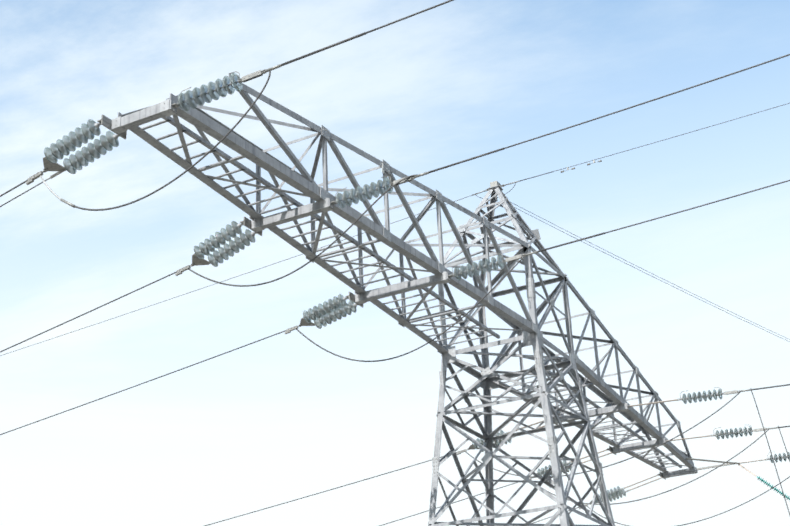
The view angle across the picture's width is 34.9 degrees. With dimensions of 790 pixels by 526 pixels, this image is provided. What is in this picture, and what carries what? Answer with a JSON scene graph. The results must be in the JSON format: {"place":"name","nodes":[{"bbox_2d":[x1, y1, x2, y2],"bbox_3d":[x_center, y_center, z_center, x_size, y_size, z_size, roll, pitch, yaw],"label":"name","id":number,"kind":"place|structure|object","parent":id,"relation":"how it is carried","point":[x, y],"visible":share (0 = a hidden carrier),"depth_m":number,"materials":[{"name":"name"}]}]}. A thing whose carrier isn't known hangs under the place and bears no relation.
{"place":"outdoors","nodes":[
{"label":"outdoors","id":0,"kind":"place"},
{"bbox_2d":[0,0,789,525],"label":"sky","id":1,"kind":"structure","parent":0,"point":[280,418],"materials":[{"name":"blue"}]},
{"label":"ground","id":2,"kind":"structure","parent":0,"visible":0},
{"bbox_2d":[0,0,789,525],"bbox_3d":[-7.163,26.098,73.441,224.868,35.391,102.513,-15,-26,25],"label":"pylon","id":3,"kind":"object","parent":2,"relation":"on","point":[188,106],"visible":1,"depth_m":29.63,"materials":[{"name":"metal"}]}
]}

